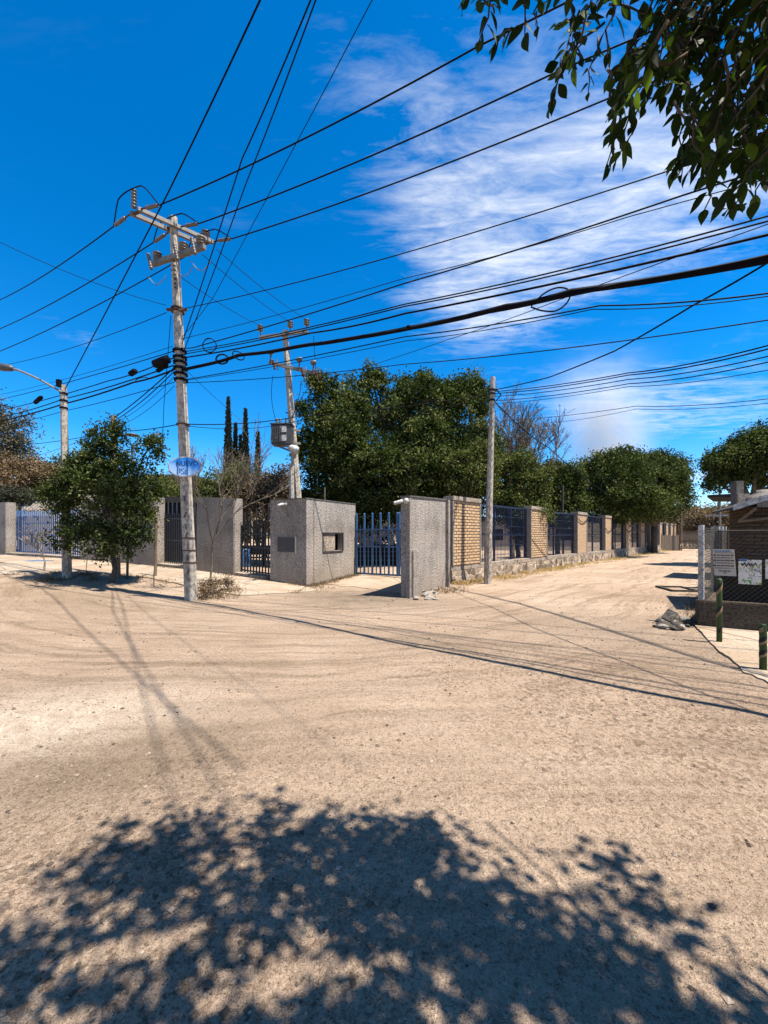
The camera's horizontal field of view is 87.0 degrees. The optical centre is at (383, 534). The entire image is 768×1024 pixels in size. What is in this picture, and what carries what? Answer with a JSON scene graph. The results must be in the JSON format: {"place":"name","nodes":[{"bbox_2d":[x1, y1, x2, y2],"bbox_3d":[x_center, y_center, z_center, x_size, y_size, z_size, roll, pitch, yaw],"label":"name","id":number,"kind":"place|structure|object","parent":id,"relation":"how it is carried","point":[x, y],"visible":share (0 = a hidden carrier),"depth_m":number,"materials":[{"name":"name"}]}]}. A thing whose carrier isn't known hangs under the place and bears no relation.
{"place":"outdoors","nodes":[
{"label":"outdoors","id":0,"kind":"place"},
{"bbox_2d":[0,555,317,595],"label":"sidewalk","id":1,"kind":"structure","parent":0,"point":[16,564],"depth_m":12.71,"materials":[{"name":"concrete"}]},
{"bbox_2d":[325,568,400,591],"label":"driveway","id":2,"kind":"structure","parent":0,"point":[383,583],"depth_m":12.62,"materials":[{"name":"concrete"}]},
{"bbox_2d":[8,485,722,542],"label":"hills","id":3,"kind":"structure","parent":0,"point":[395,536],"depth_m":100.58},
{"bbox_2d":[0,539,767,1023],"bbox_3d":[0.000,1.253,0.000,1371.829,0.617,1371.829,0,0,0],"label":"ground","id":4,"kind":"structure","parent":0,"point":[628,769],"depth_m":2.33,"materials":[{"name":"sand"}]},
{"bbox_2d":[0,502,15,554],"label":"boundary wall","id":5,"kind":"structure","parent":4,"relation":"on","point":[7,527],"depth_m":19.53,"materials":[{"name":"grey paint"}]},
{"bbox_2d":[0,387,52,479],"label":"casuarina tree","id":6,"kind":"object","parent":4,"relation":"on","point":[8,439],"visible":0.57,"depth_m":25.76,"materials":[{"name":"plant"}]},
{"bbox_2d":[0,482,53,507],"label":"dark hedge","id":7,"kind":"object","parent":4,"relation":"on","point":[18,496],"visible":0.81,"depth_m":20.55,"materials":[{"name":"green plant"}]},
{"bbox_2d":[0,449,59,505],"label":"dry bush","id":8,"kind":"object","parent":4,"relation":"on","point":[31,471],"visible":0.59,"depth_m":23.53,"materials":[{"name":"brown plant"}]},
{"bbox_2d":[19,527,51,571],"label":"bare sapling","id":9,"kind":"object","parent":4,"relation":"on","point":[37,539],"visible":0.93,"depth_m":12.25,"materials":[{"name":"grey plant"}]},
{"bbox_2d":[0,363,71,579],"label":"street light","id":10,"kind":"object","parent":4,"relation":"on","point":[66,557],"visible":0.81,"depth_m":11.38,"materials":[{"name":"concrete"}]},
{"bbox_2d":[65,0,260,388],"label":"service line","id":11,"kind":"object","parent":10,"relation":"attached to","point":[235,52],"visible":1,"depth_m":6.65,"materials":[{"name":"rubber"}]},
{"bbox_2d":[6,509,80,558],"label":"barred gate","id":12,"kind":"structure","parent":4,"relation":"on","point":[39,519],"depth_m":19.04,"materials":[{"name":"metal"}]},
{"bbox_2d":[19,506,78,552],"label":"wall","id":13,"kind":"structure","parent":4,"relation":"on","point":[22,508],"depth_m":20.54,"materials":[{"name":"paint"}]},
{"bbox_2d":[24,412,173,582],"bbox_3d":[-7.757,-0.891,11.189,3.598,5.004,2.361,0,0,22],"label":"leafy tree","id":14,"kind":"object","parent":4,"relation":"on","point":[96,470],"visible":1,"depth_m":10.85,"materials":[{"name":"green plant"}]},
{"bbox_2d":[81,498,164,565],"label":"boundary wall","id":15,"kind":"structure","parent":4,"relation":"on","point":[145,557],"depth_m":15.13,"materials":[{"name":"grey paint"}]},
{"bbox_2d":[154,517,157,575],"bbox_3d":[-6.932,0.473,12.291,0.113,2.001,0.087,0,0,0],"label":"wood pole","id":16,"kind":"object","parent":4,"relation":"on","point":[155,551],"visible":0.68,"depth_m":12.25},
{"bbox_2d":[122,470,201,496],"bbox_3d":[-10.527,-0.855,19.162,4.062,4.527,3.245,0,0,0],"label":"green bush","id":17,"kind":"object","parent":4,"relation":"on","point":[174,487],"visible":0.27,"depth_m":18.75,"materials":[{"name":"green plant"}]},
{"bbox_2d":[113,185,230,600],"bbox_3d":[-4.728,-2.728,9.138,2.342,9.449,1.536,0,0,23],"label":"utility pole","id":18,"kind":"object","parent":4,"relation":"on","point":[203,239],"visible":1,"depth_m":9.14,"materials":[{"name":"concrete"}]},
{"bbox_2d":[0,226,113,299],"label":"power line","id":19,"kind":"object","parent":18,"relation":"attached to","point":[63,262],"visible":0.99,"depth_m":10.81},
{"bbox_2d":[0,242,152,328],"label":"power line","id":20,"kind":"object","parent":18,"relation":"attached to","point":[81,286],"visible":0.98,"depth_m":11.48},
{"bbox_2d":[0,358,172,410],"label":"telephone cable","id":21,"kind":"object","parent":18,"relation":"attached to","point":[85,388],"visible":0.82,"depth_m":11.69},
{"bbox_2d":[0,369,173,421],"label":"cable bundle","id":22,"kind":"object","parent":18,"relation":"attached to","point":[169,371],"visible":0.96,"depth_m":11.37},
{"bbox_2d":[0,365,173,416],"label":"telephone cable","id":23,"kind":"object","parent":18,"relation":"attached to","point":[95,390],"visible":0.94,"depth_m":11.05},
{"bbox_2d":[1,258,182,350],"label":"power line","id":24,"kind":"object","parent":18,"relation":"attached to","point":[94,306],"visible":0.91,"depth_m":12.03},
{"bbox_2d":[168,456,201,476],"bbox_3d":[-4.426,-1.510,8.992,0.800,0.464,0.030,0,0,6],"label":"oval sign","id":25,"kind":"object","parent":18,"relation":"attached to","point":[184,466],"visible":1,"depth_m":8.98,"materials":[{"name":"metal"}]},
{"bbox_2d":[182,0,311,343],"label":"service line","id":26,"kind":"object","parent":18,"relation":"attached to","point":[300,24],"visible":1,"depth_m":6.34,"materials":[{"name":"rubber"}]},
{"bbox_2d":[183,0,315,352],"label":"service line","id":27,"kind":"object","parent":18,"relation":"attached to","point":[256,158],"visible":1,"depth_m":6.42,"materials":[{"name":"rubber"}]},
{"bbox_2d":[182,0,371,336],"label":"service line","id":28,"kind":"object","parent":18,"relation":"attached to","point":[290,153],"visible":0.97,"depth_m":6.15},
{"bbox_2d":[185,393,491,424],"bbox_3d":[-0.864,-3.459,11.563,8.621,1.942,1.482,0,0,-24],"label":"telephone cable","id":29,"kind":"object","parent":18,"relation":"attached to","point":[332,414],"visible":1,"depth_m":11.76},
{"bbox_2d":[159,0,572,205],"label":"power line","id":30,"kind":"object","parent":18,"relation":"attached to","point":[417,79],"visible":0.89,"depth_m":6.60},
{"bbox_2d":[198,5,709,223],"bbox_3d":[3.455,-7.021,5.785,16.375,0.383,0.025,0,0,23],"label":"power line","id":31,"kind":"object","parent":18,"relation":"attached to","point":[519,89],"visible":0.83,"depth_m":6.97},
{"bbox_2d":[181,178,739,348],"bbox_3d":[1.787,-4.162,5.940,14.216,0.134,0.081,0,0,27],"label":"telephone cable","id":32,"kind":"object","parent":18,"relation":"attached to","point":[704,188],"visible":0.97,"depth_m":6.06,"materials":[{"name":"rubber"}]},
{"bbox_2d":[187,149,742,307],"bbox_3d":[2.153,-4.533,5.606,14.985,1.156,0.016,0,0,28],"label":"thin wire","id":33,"kind":"object","parent":18,"relation":"attached to","point":[455,237],"visible":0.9,"depth_m":6.10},
{"bbox_2d":[182,181,758,338],"bbox_3d":[1.945,-4.039,5.793,14.638,0.754,0.282,0,0,28],"label":"telephone cable","id":34,"kind":"object","parent":18,"relation":"attached to","point":[475,261],"visible":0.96,"depth_m":6.20,"materials":[{"name":"rubber"}]},
{"bbox_2d":[181,258,767,370],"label":"cable bundle","id":35,"kind":"object","parent":18,"relation":"attached to","point":[528,303],"visible":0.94,"depth_m":5.44,"materials":[{"name":"rubber"}]},
{"bbox_2d":[379,254,767,334],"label":"lashed cable","id":36,"kind":"object","parent":35,"relation":"attached to","point":[703,269],"visible":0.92,"depth_m":4.30,"materials":[{"name":"rubber"}]},
{"bbox_2d":[181,220,767,354],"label":"telephone cable","id":37,"kind":"object","parent":18,"relation":"attached to","point":[755,224],"visible":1,"depth_m":5.17,"materials":[{"name":"rubber"}]},
{"bbox_2d":[181,215,767,352],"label":"telephone cable","id":38,"kind":"object","parent":18,"relation":"attached to","point":[766,216],"visible":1,"depth_m":5.20,"materials":[{"name":"rubber"}]},
{"bbox_2d":[182,233,767,358],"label":"telephone cable","id":39,"kind":"object","parent":18,"relation":"attached to","point":[645,263],"visible":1,"depth_m":5.15,"materials":[{"name":"rubber"}]},
{"bbox_2d":[183,292,767,379],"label":"telephone cable","id":40,"kind":"object","parent":18,"relation":"attached to","point":[512,321],"visible":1,"depth_m":5.51,"materials":[{"name":"rubber"}]},
{"bbox_2d":[183,296,767,380],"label":"telephone cable","id":41,"kind":"object","parent":18,"relation":"attached to","point":[513,325],"visible":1,"depth_m":5.48,"materials":[{"name":"rubber"}]},
{"bbox_2d":[187,319,767,382],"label":"telephone cable","id":42,"kind":"object","parent":18,"relation":"attached to","point":[512,354],"visible":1,"depth_m":5.74,"materials":[{"name":"rubber"}]},
{"bbox_2d":[231,53,730,238],"bbox_3d":[4.164,-6.874,6.153,16.737,0.178,0.025,0,0,23],"label":"power line","id":43,"kind":"object","parent":18,"relation":"attached to","point":[552,121],"visible":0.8,"depth_m":7.44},
{"bbox_2d":[157,497,196,568],"bbox_3d":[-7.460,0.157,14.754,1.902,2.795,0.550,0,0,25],"label":"barred gate","id":44,"kind":"structure","parent":4,"relation":"on","point":[178,562],"depth_m":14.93,"materials":[{"name":"metal"}]},
{"bbox_2d":[196,580,222,597],"bbox_3d":[-4.173,1.324,9.443,0.697,0.540,0.782,0,0,0],"label":"dry shrub","id":45,"kind":"object","parent":4,"relation":"on","point":[205,590],"visible":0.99,"depth_m":9.44,"materials":[{"name":"brown plant"}]},
{"bbox_2d":[197,497,242,574],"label":"boundary wall","id":46,"kind":"structure","parent":4,"relation":"on","point":[227,551],"depth_m":13.52,"materials":[{"name":"grey paint"}]},
{"bbox_2d":[178,451,262,517],"bbox_3d":[-7.557,-1.216,19.045,4.481,5.476,3.442,0,0,0],"label":"green bush","id":47,"kind":"object","parent":4,"relation":"on","point":[211,486],"visible":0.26,"depth_m":18.56,"materials":[{"name":"green plant"}]},
{"bbox_2d":[223,396,233,473],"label":"cypress tree","id":48,"kind":"object","parent":4,"relation":"on","point":[227,440],"visible":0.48,"depth_m":30.86,"materials":[{"name":"green plant"}]},
{"bbox_2d":[160,416,303,581],"bbox_3d":[-3.878,-0.900,11.008,3.426,4.855,2.474,0,0,0],"label":"bare sapling","id":49,"kind":"object","parent":4,"relation":"on","point":[256,462],"visible":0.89,"depth_m":11.04,"materials":[{"name":"brown plant"}]},
{"bbox_2d":[232,422,238,479],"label":"cypress tree","id":50,"kind":"object","parent":4,"relation":"on","point":[235,438],"visible":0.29,"depth_m":31.39,"materials":[{"name":"green plant"}]},
{"bbox_2d":[241,408,249,544],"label":"cypress tree","id":51,"kind":"object","parent":4,"relation":"on","point":[245,445],"visible":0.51,"depth_m":30.88,"materials":[{"name":"green plant"}]},
{"bbox_2d":[32,570,467,600],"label":"dry grass","id":52,"kind":"structure","parent":4,"relation":"on","point":[217,594],"depth_m":10.97,"materials":[{"name":"brown plant"}]},
{"bbox_2d":[235,504,269,580],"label":"barred gate","id":53,"kind":"structure","parent":4,"relation":"on","point":[244,572],"depth_m":13.19,"materials":[{"name":"metal"}]},
{"bbox_2d":[253,431,261,544],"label":"cypress tree","id":54,"kind":"object","parent":4,"relation":"on","point":[257,444],"visible":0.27,"depth_m":30.89,"materials":[{"name":"green plant"}]},
{"bbox_2d":[222,461,304,565],"bbox_3d":[-5.174,-0.866,17.353,3.919,4.996,3.511,0,0,0],"label":"dry bush","id":55,"kind":"object","parent":4,"relation":"on","point":[264,486],"visible":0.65,"depth_m":16.94,"materials":[{"name":"brown plant"}]},
{"bbox_2d":[257,319,320,497],"bbox_3d":[-3.840,-3.349,16.440,2.619,10.823,0.702,0,0,0],"label":"utility pole","id":56,"kind":"object","parent":4,"relation":"on","point":[288,367],"visible":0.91,"depth_m":16.46,"materials":[{"name":"concrete"}]},
{"bbox_2d":[270,418,300,454],"bbox_3d":[-3.927,-3.916,16.140,1.114,1.456,0.580,0,0,0],"label":"transformer","id":57,"kind":"object","parent":56,"relation":"attached to","point":[284,436],"visible":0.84,"depth_m":15.91,"materials":[{"name":"metal"}]},
{"bbox_2d":[289,463,293,497],"bbox_3d":[-3.684,-0.650,16.200,0.250,4.402,0.200,0,0,0],"label":"conduit pipe","id":58,"kind":"object","parent":4,"relation":"on","point":[291,486],"visible":0.41,"depth_m":16.12,"materials":[{"name":"plastic"}]},
{"bbox_2d":[270,498,355,585],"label":"guard house","id":59,"kind":"structure","parent":4,"relation":"on","point":[312,540],"depth_m":12.47,"materials":[{"name":"grey paint"}]},
{"bbox_2d":[356,512,400,575],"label":"barred gate","id":60,"kind":"structure","parent":59,"relation":"attached to","point":[398,544],"depth_m":13.76,"materials":[{"name":"metal"}]},
{"bbox_2d":[285,367,401,532],"bbox_3d":[-1.674,-2.945,19.083,5.501,9.499,5.010,0,0,0],"label":"ficus tree","id":61,"kind":"object","parent":4,"relation":"on","point":[324,448],"visible":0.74,"depth_m":17.79,"materials":[{"name":"green plant"}]},
{"bbox_2d":[3,554,709,626],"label":"dry grass","id":62,"kind":"structure","parent":4,"relation":"on","point":[323,583],"depth_m":11.99,"materials":[{"name":"brown plant"}]},
{"bbox_2d":[355,525,395,565],"bbox_3d":[-0.043,0.638,19.070,3.556,2.225,0.840,0,0,0],"label":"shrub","id":63,"kind":"object","parent":4,"relation":"on","point":[374,549],"visible":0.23,"depth_m":19.00,"materials":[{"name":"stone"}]},
{"bbox_2d":[336,356,456,543],"bbox_3d":[0.676,-3.291,19.584,6.366,10.105,6.627,0,0,0],"label":"ficus tree","id":64,"kind":"object","parent":4,"relation":"on","point":[398,460],"visible":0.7,"depth_m":18.16,"materials":[{"name":"green plant"}]},
{"bbox_2d":[400,495,449,598],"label":"entry wall","id":65,"kind":"structure","parent":4,"relation":"on","point":[425,543],"depth_m":10.65,"materials":[{"name":"grey paint"}]},
{"bbox_2d":[416,364,509,528],"bbox_3d":[3.456,-3.440,20.388,5.810,10.579,4.909,0,0,0],"label":"ficus tree","id":66,"kind":"object","parent":4,"relation":"on","point":[463,435],"visible":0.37,"depth_m":19.57,"materials":[{"name":"green plant"}]},
{"bbox_2d":[440,434,504,503],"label":"ficus tree","id":67,"kind":"object","parent":4,"relation":"on","point":[461,463],"visible":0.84,"depth_m":17.11,"materials":[{"name":"green plant"}]},
{"bbox_2d":[483,376,500,583],"bbox_3d":[3.400,-1.458,12.742,0.564,7.019,0.274,0,0,0],"label":"utility pole","id":68,"kind":"object","parent":4,"relation":"on","point":[488,538],"visible":0.97,"depth_m":12.67,"materials":[{"name":"concrete"}]},
{"bbox_2d":[495,264,766,389],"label":"telephone cable","id":69,"kind":"object","parent":68,"relation":"attached to","point":[739,279],"visible":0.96,"depth_m":6.48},
{"bbox_2d":[495,348,767,393],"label":"telephone cable","id":70,"kind":"object","parent":68,"relation":"attached to","point":[650,372],"visible":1,"depth_m":7.42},
{"bbox_2d":[495,345,767,391],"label":"telephone cable","id":71,"kind":"object","parent":68,"relation":"attached to","point":[649,370],"visible":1,"depth_m":7.46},
{"bbox_2d":[495,356,767,396],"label":"telephone cable","id":72,"kind":"object","parent":68,"relation":"attached to","point":[649,377],"visible":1,"depth_m":7.46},
{"bbox_2d":[496,362,767,400],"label":"telephone cable","id":73,"kind":"object","parent":68,"relation":"attached to","point":[647,382],"visible":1,"depth_m":7.51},
{"bbox_2d":[496,370,767,403],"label":"telephone cable","id":74,"kind":"object","parent":68,"relation":"attached to","point":[650,385],"visible":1,"depth_m":7.52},
{"bbox_2d":[455,381,573,478],"bbox_3d":[7.482,-3.584,24.221,6.818,10.536,7.218,0,0,0],"label":"bare tree","id":75,"kind":"object","parent":4,"relation":"on","point":[517,430],"visible":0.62,"depth_m":22.58,"materials":[{"name":"brown plant"}]},
{"bbox_2d":[483,444,560,557],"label":"olive tree","id":76,"kind":"object","parent":4,"relation":"on","point":[520,491],"visible":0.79,"depth_m":18.30,"materials":[{"name":"green plant"}]},
{"bbox_2d":[481,517,570,549],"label":"school building","id":77,"kind":"structure","parent":4,"relation":"on","point":[549,542],"depth_m":40.00,"materials":[{"name":"paint"}]},
{"bbox_2d":[494,403,574,558],"bbox_3d":[7.413,-2.807,24.171,4.223,8.943,7.336,0,0,-19],"label":"bare tree","id":78,"kind":"object","parent":4,"relation":"on","point":[514,439],"visible":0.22,"depth_m":22.23,"materials":[{"name":"brown plant"}]},
{"bbox_2d":[443,496,675,583],"bbox_3d":[17.973,0.306,29.980,0.540,3.088,47.000,0,0,43],"label":"street fence","id":79,"kind":"object","parent":4,"relation":"on","point":[466,534],"visible":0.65,"depth_m":17.14,"materials":[{"name":"brick"}]},
{"bbox_2d":[535,455,594,554],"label":"ficus tree","id":80,"kind":"object","parent":4,"relation":"on","point":[571,480],"visible":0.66,"depth_m":25.20,"materials":[{"name":"green plant"}]},
{"bbox_2d":[450,549,693,585],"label":"dry grass","id":81,"kind":"structure","parent":4,"relation":"on","point":[502,576],"depth_m":16.86,"materials":[{"name":"plant"}]},
{"bbox_2d":[457,0,767,224],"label":"overhanging ficus","id":82,"kind":"object","parent":4,"relation":"on","point":[687,43],"visible":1,"depth_m":1.18,"materials":[{"name":"green plant"}]},
{"bbox_2d":[569,443,689,548],"bbox_3d":[16.499,-2.440,28.649,7.185,8.581,7.412,0,0,-37],"label":"ficus tree","id":83,"kind":"object","parent":4,"relation":"on","point":[612,475],"visible":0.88,"depth_m":27.34,"materials":[{"name":"green plant"}]},
{"bbox_2d":[626,443,703,552],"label":"ficus tree","id":84,"kind":"object","parent":4,"relation":"on","point":[676,478],"visible":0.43,"depth_m":32.92,"materials":[{"name":"green plant"}]},
{"bbox_2d":[661,609,677,622],"bbox_3d":[4.865,1.380,6.889,0.222,0.215,0.159,0,0,-17],"label":"tarmac slab","id":85,"kind":"object","parent":4,"relation":"on","point":[669,615],"depth_m":6.87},
{"bbox_2d":[661,534,678,550],"bbox_3d":[27.706,0.794,39.480,2.050,1.713,0.090,0,0,0],"label":"plank fence","id":86,"kind":"object","parent":4,"relation":"on","point":[670,543],"visible":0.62,"depth_m":39.44,"materials":[{"name":"brown wood"}]},
{"bbox_2d":[655,585,697,591],"bbox_3d":[8.284,1.525,11.443,0.700,0.050,0.990,0,0,11],"label":"drain frame","id":87,"kind":"object","parent":4,"relation":"on","point":[672,590],"visible":0.86,"depth_m":11.38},
{"bbox_2d":[661,503,703,546],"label":"dry bush","id":88,"kind":"object","parent":4,"relation":"on","point":[677,523],"visible":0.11,"depth_m":51.75,"materials":[{"name":"brown plant"}]},
{"bbox_2d":[673,501,717,547],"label":"dry bush","id":89,"kind":"object","parent":4,"relation":"on","point":[689,522],"visible":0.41,"depth_m":46.85,"materials":[{"name":"brown plant"}]},
{"bbox_2d":[678,530,727,550],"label":"farm gate","id":90,"kind":"structure","parent":4,"relation":"on","point":[690,540],"depth_m":39.51,"materials":[{"name":"metal"}]},
{"bbox_2d":[690,502,729,542],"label":"dry bush","id":91,"kind":"object","parent":4,"relation":"on","point":[712,521],"visible":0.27,"depth_m":43.64,"materials":[{"name":"brown plant"}]},
{"bbox_2d":[705,588,715,599],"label":"wall","id":92,"kind":"structure","parent":4,"relation":"on","point":[712,596],"depth_m":7.54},
{"bbox_2d":[698,525,704,598],"bbox_3d":[5.507,0.540,7.025,0.083,1.420,0.083,0,0,-22],"label":"fence post","id":93,"kind":"object","parent":92,"relation":"on","point":[701,559],"visible":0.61,"depth_m":6.99,"materials":[{"name":"white paint"}]},
{"bbox_2d":[704,528,728,603],"bbox_3d":[8.425,0.518,10.066,0.012,1.267,9.003,0,0,43],"label":"chain link fence","id":94,"kind":"object","parent":92,"relation":"on","point":[723,541],"visible":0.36,"depth_m":7.76,"materials":[{"name":"metal"}]},
{"bbox_2d":[686,416,767,494],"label":"leafy tree","id":95,"kind":"object","parent":4,"relation":"on","point":[743,456],"visible":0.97,"depth_m":19.57,"materials":[{"name":"green plant"}]},
{"bbox_2d":[705,492,755,516],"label":"flat roofed house","id":96,"kind":"structure","parent":4,"relation":"on","point":[720,498],"depth_m":14.16,"materials":[{"name":"paint"}]},
{"bbox_2d":[695,599,767,631],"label":"wall","id":97,"kind":"structure","parent":4,"relation":"on","point":[745,615],"depth_m":6.60,"materials":[{"name":"concrete"}]},
{"bbox_2d":[696,530,767,603],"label":"chain link fence","id":98,"kind":"object","parent":97,"relation":"on","point":[735,560],"visible":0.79,"depth_m":6.68,"materials":[{"name":"metal"}]},
{"bbox_2d":[713,549,735,575],"bbox_3d":[5.542,0.453,6.589,0.294,0.427,0.049,0,0,30],"label":"notice board","id":99,"kind":"object","parent":98,"relation":"attached to","point":[724,562],"visible":1,"depth_m":6.58,"materials":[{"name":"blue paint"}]},
{"bbox_2d":[738,559,761,584],"bbox_3d":[5.813,0.585,6.427,0.280,0.406,0.032,0,0,30],"label":"poster","id":100,"kind":"object","parent":98,"relation":"attached to","point":[749,571],"visible":1,"depth_m":6.43,"materials":[{"name":"paper"}]},
{"bbox_2d":[721,568,767,602],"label":"shade cloth","id":101,"kind":"object","parent":97,"relation":"on","point":[737,594],"depth_m":6.70,"materials":[{"name":"fabric"}]},
{"bbox_2d":[712,494,767,568],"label":"brick shop","id":102,"kind":"structure","parent":4,"relation":"on","point":[748,515],"depth_m":8.40,"materials":[{"name":"brown brick"}]},
{"bbox_2d":[730,481,749,505],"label":"unfinished wall","id":103,"kind":"structure","parent":102,"relation":"on","point":[737,495],"depth_m":11.40,"materials":[{"name":"grey concrete"}]},
{"bbox_2d":[746,489,767,506],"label":"roof","id":104,"kind":"object","parent":102,"relation":"on","point":[758,493],"visible":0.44,"depth_m":10.95,"materials":[{"name":"grey concrete"}]},
{"bbox_2d":[0,0,767,519],"label":"sky","id":105,"kind":"structure","parent":0,"point":[100,100],"materials":[{"name":"blue"}]},
{"bbox_2d":[318,224,767,381],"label":"telephone cable","id":106,"kind":"object","parent":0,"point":[563,298],"visible":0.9,"depth_m":4.93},
{"bbox_2d":[506,399,765,420],"bbox_3d":[12.901,-5.785,18.832,0.112,5.388,23.649,0,0,-19],"label":"thin wire","id":107,"kind":"object","parent":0,"point":[665,406],"visible":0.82,"depth_m":18.71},
{"bbox_2d":[694,623,767,682],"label":"pavement","id":108,"kind":"structure","parent":0,"point":[739,648],"depth_m":5.53,"materials":[{"name":"concrete"}]},
{"bbox_2d":[716,579,722,641],"bbox_3d":[4.795,1.129,5.787,0.074,0.999,0.074,0,0,38],"label":"bollard","id":109,"kind":"object","parent":108,"relation":"on","point":[719,609],"visible":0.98,"depth_m":5.76,"materials":[{"name":"green paint"}]},
{"bbox_2d":[759,623,766,669],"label":"bollard","id":110,"kind":"object","parent":108,"relation":"on","point":[762,646],"visible":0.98,"depth_m":4.57,"materials":[{"name":"green paint"}]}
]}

